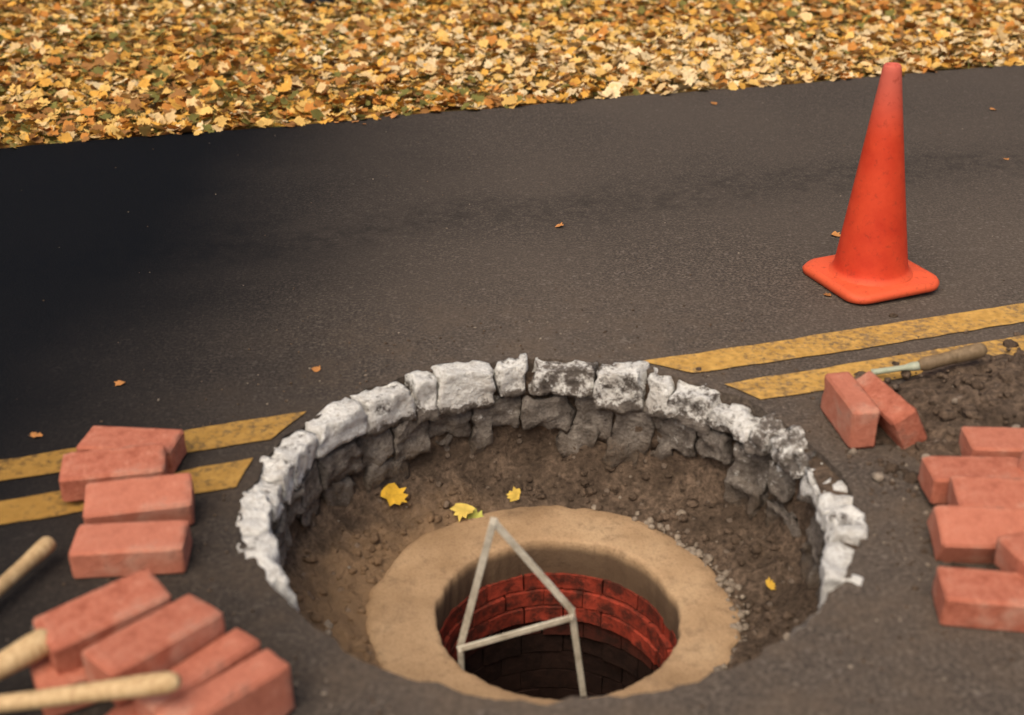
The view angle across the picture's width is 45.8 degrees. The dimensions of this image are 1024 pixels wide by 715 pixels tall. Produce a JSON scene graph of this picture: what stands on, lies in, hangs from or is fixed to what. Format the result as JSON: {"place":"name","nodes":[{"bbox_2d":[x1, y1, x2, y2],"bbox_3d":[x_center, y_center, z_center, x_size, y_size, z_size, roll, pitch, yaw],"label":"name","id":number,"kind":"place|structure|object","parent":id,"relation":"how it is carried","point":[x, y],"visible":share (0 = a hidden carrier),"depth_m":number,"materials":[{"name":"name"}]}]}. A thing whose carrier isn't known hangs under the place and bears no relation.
{"place":"outdoors","nodes":[
{"label":"outdoors","id":0,"kind":"place"},
{"bbox_2d":[0,65,1023,714],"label":"road","id":1,"kind":"structure","parent":0,"point":[188,261],"depth_m":3.58,"materials":[{"name":"grey asphalt"}]},
{"bbox_2d":[0,628,48,680],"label":"hammer","id":2,"kind":"object","parent":1,"relation":"on","point":[24,651],"visible":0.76,"depth_m":1.98,"materials":[{"name":"brown wood"}]},
{"bbox_2d":[0,536,55,596],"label":"hammer","id":3,"kind":"object","parent":1,"relation":"on","point":[38,552],"visible":1,"depth_m":2.30,"materials":[{"name":"brown wood"}]},
{"bbox_2d":[29,657,97,714],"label":"brick","id":4,"kind":"object","parent":1,"relation":"on","point":[44,674],"visible":0.27,"depth_m":2.00,"materials":[{"name":"red brick"}]},
{"bbox_2d":[33,568,171,674],"bbox_3d":[-0.695,0.449,2.071,0.210,0.064,0.101,-23,38,-32],"label":"brick","id":5,"kind":"object","parent":4,"relation":"on","point":[75,628],"visible":0.73,"depth_m":2.04,"materials":[{"name":"red brick"}]},
{"bbox_2d":[0,671,181,712],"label":"hammer","id":6,"kind":"object","parent":1,"relation":"on","point":[147,685],"visible":1,"depth_m":1.85,"materials":[{"name":"brown wood"}]},
{"bbox_2d":[59,444,168,501],"bbox_3d":[-0.845,0.244,2.582,0.214,0.062,0.100,-5,33,-10],"label":"brick","id":7,"kind":"object","parent":1,"relation":"on","point":[80,471],"visible":0.76,"depth_m":2.55,"materials":[{"name":"red brick"}]},
{"bbox_2d":[106,698,139,714],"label":"brick","id":8,"kind":"object","parent":1,"relation":"on","point":[126,708],"visible":0.05,"depth_m":1.93,"materials":[{"name":"red brick"}]},
{"bbox_2d":[81,594,225,704],"bbox_3d":[-0.590,0.480,2.009,0.098,0.067,0.215,17,29,38],"label":"brick","id":9,"kind":"object","parent":8,"relation":"on","point":[170,636],"visible":0.81,"depth_m":1.98,"materials":[{"name":"red brick"}]},
{"bbox_2d":[68,520,191,578],"bbox_3d":[-0.742,0.373,2.367,0.215,0.063,0.099,-2,29,-4],"label":"brick","id":10,"kind":"object","parent":1,"relation":"on","point":[119,549],"visible":0.98,"depth_m":2.33,"materials":[{"name":"red brick"}]},
{"bbox_2d":[76,426,186,474],"bbox_3d":[-0.842,0.205,2.689,0.212,0.065,0.098,2,27,4],"label":"brick","id":11,"kind":"object","parent":1,"relation":"on","point":[109,437],"visible":0.6,"depth_m":2.67,"materials":[{"name":"red brick"}]},
{"bbox_2d":[83,472,193,524],"bbox_3d":[-0.762,0.300,2.485,0.212,0.064,0.100,-6,40,-11],"label":"brick","id":12,"kind":"object","parent":1,"relation":"on","point":[160,497],"visible":0.82,"depth_m":2.46,"materials":[{"name":"red brick"}]},
{"bbox_2d":[133,628,260,714],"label":"brick","id":13,"kind":"object","parent":1,"relation":"on","point":[226,652],"visible":0.52,"depth_m":1.97,"materials":[{"name":"red brick"}]},
{"bbox_2d":[154,648,294,714],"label":"brick","id":14,"kind":"object","parent":1,"relation":"on","point":[259,683],"visible":1,"depth_m":1.94,"materials":[{"name":"red brick"}]},
{"bbox_2d":[6,79,1015,714],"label":"road grit","id":15,"kind":"object","parent":1,"relation":"on","point":[590,355],"visible":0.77,"depth_m":2.71,"materials":[{"name":"gravel"}]},
{"bbox_2d":[0,303,1023,480],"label":"road marking","id":16,"kind":"object","parent":1,"relation":"on","point":[232,433],"visible":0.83,"depth_m":3.18,"materials":[{"name":"yellow paint"}]},
{"bbox_2d":[0,335,1023,523],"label":"road marking","id":17,"kind":"object","parent":1,"relation":"on","point":[204,479],"visible":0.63,"depth_m":2.99,"materials":[{"name":"yellow paint"}]},
{"bbox_2d":[30,102,1008,437],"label":"fallen leaves","id":18,"kind":"object","parent":1,"relation":"on","point":[118,382],"visible":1,"depth_m":3.53,"materials":[{"name":"orange plant"}]},
{"bbox_2d":[283,372,817,670],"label":"pit soil","id":19,"kind":"structure","parent":1,"relation":"in","point":[341,560],"depth_m":3.03,"materials":[{"name":"brown soil"}]},
{"bbox_2d":[439,572,676,699],"bbox_3d":[0.104,1.175,3.065,0.814,1.176,0.816,0,27,0],"label":"brick shaft","id":20,"kind":"object","parent":19,"relation":"in","point":[627,637],"visible":0.41,"depth_m":3.09,"materials":[{"name":"red brick"}]},
{"bbox_2d":[365,505,740,704],"bbox_3d":[0.090,0.618,2.804,0.880,0.118,0.874,0,27,0],"label":"concrete ring","id":21,"kind":"object","parent":20,"relation":"on","point":[420,590],"visible":0.83,"depth_m":2.89,"materials":[{"name":"beige concrete"}]},
{"bbox_2d":[381,483,774,589],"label":"maple leaves","id":22,"kind":"object","parent":19,"relation":"on","point":[392,493],"visible":1,"depth_m":3.07,"materials":[{"name":"yellow plant"}]},
{"bbox_2d":[236,353,868,641],"bbox_3d":[0.083,0.454,2.660,1.372,0.390,1.387,0,27,0],"label":"stone collar","id":23,"kind":"object","parent":1,"relation":"on","point":[382,435],"visible":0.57,"depth_m":3.01,"materials":[{"name":"grey stone"}]},
{"bbox_2d":[821,372,880,448],"bbox_3d":[0.785,0.122,2.821,0.064,0.101,0.196,-3,27,-6],"label":"brick","id":24,"kind":"object","parent":1,"relation":"on","point":[851,411],"visible":1,"depth_m":2.77,"materials":[{"name":"red brick"}]},
{"bbox_2d":[696,313,1023,678],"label":"soil heap","id":25,"kind":"object","parent":1,"relation":"on","point":[948,402],"visible":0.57,"depth_m":2.85,"materials":[{"name":"brown soil"}]},
{"bbox_2d":[856,371,926,448],"bbox_3d":[0.872,0.124,2.822,0.066,0.102,0.201,-32,31,0],"label":"brick","id":26,"kind":"object","parent":25,"relation":"on","point":[900,423],"visible":0.76,"depth_m":2.75,"materials":[{"name":"red brick"}]},
{"bbox_2d":[871,343,987,374],"bbox_3d":[1.042,0.009,3.026,0.280,0.091,0.050,0,27,0],"label":"chisel","id":27,"kind":"object","parent":25,"relation":"on","point":[975,351],"visible":0.98,"depth_m":3.01,"materials":[{"name":"beige wood"}]},
{"bbox_2d":[959,426,1023,457],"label":"brick","id":28,"kind":"object","parent":25,"relation":"on","point":[994,441],"visible":0.67,"depth_m":2.65,"materials":[{"name":"red brick"}]},
{"bbox_2d":[994,533,1023,577],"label":"brick","id":29,"kind":"object","parent":25,"relation":"on","point":[1009,553],"visible":0.82,"depth_m":2.27,"materials":[{"name":"red brick"}]},
{"bbox_2d":[1017,449,1023,471],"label":"brick","id":30,"kind":"object","parent":25,"relation":"on","point":[1021,465],"visible":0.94,"depth_m":2.53,"materials":[{"name":"red brick"}]},
{"bbox_2d":[802,62,938,303],"bbox_3d":[1.053,-0.519,3.467,0.314,0.642,0.314,-11,28,-17],"label":"traffic cone","id":31,"kind":"object","parent":1,"relation":"on","point":[869,262],"visible":1,"depth_m":3.46,"materials":[{"name":"plastic"}]},
{"bbox_2d":[918,456,1023,503],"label":"brick","id":32,"kind":"object","parent":1,"relation":"on","point":[936,473],"visible":0.66,"depth_m":2.55,"materials":[{"name":"red brick"}]},
{"bbox_2d":[927,505,1023,563],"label":"brick","id":33,"kind":"object","parent":1,"relation":"on","point":[965,534],"visible":0.91,"depth_m":2.37,"materials":[{"name":"red brick"}]},
{"bbox_2d":[932,566,1023,631],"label":"brick","id":34,"kind":"object","parent":1,"relation":"on","point":[979,598],"visible":1,"depth_m":2.20,"materials":[{"name":"red brick"}]},
{"bbox_2d":[946,475,1023,507],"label":"brick","id":35,"kind":"object","parent":1,"relation":"on","point":[964,490],"visible":0.62,"depth_m":2.44,"materials":[{"name":"red brick"}]},
{"bbox_2d":[0,0,1023,148],"bbox_3d":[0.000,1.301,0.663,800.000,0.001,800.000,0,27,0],"label":"ground","id":36,"kind":"structure","parent":0,"point":[355,79],"depth_m":6.21,"materials":[{"name":"plant"}]},
{"bbox_2d":[302,0,335,8],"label":"rock","id":37,"kind":"object","parent":36,"relation":"on","point":[316,3],"visible":0.34,"depth_m":7.28,"materials":[{"name":"grey stone"}]},
{"bbox_2d":[0,0,1023,147],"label":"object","id":38,"kind":"structure","parent":36,"relation":"on","point":[427,75],"depth_m":6.27,"materials":[{"name":"plant"}]},
{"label":"mud on the shaft","id":39,"kind":"object","parent":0,"visible":0},
{"bbox_2d":[457,517,586,697],"bbox_3d":[0.039,0.976,2.786,0.316,1.452,0.028,0,27,0],"label":"folding ruler","id":40,"kind":"object","parent":39,"relation":"on","point":[493,525],"visible":0.98,"depth_m":2.56}
]}

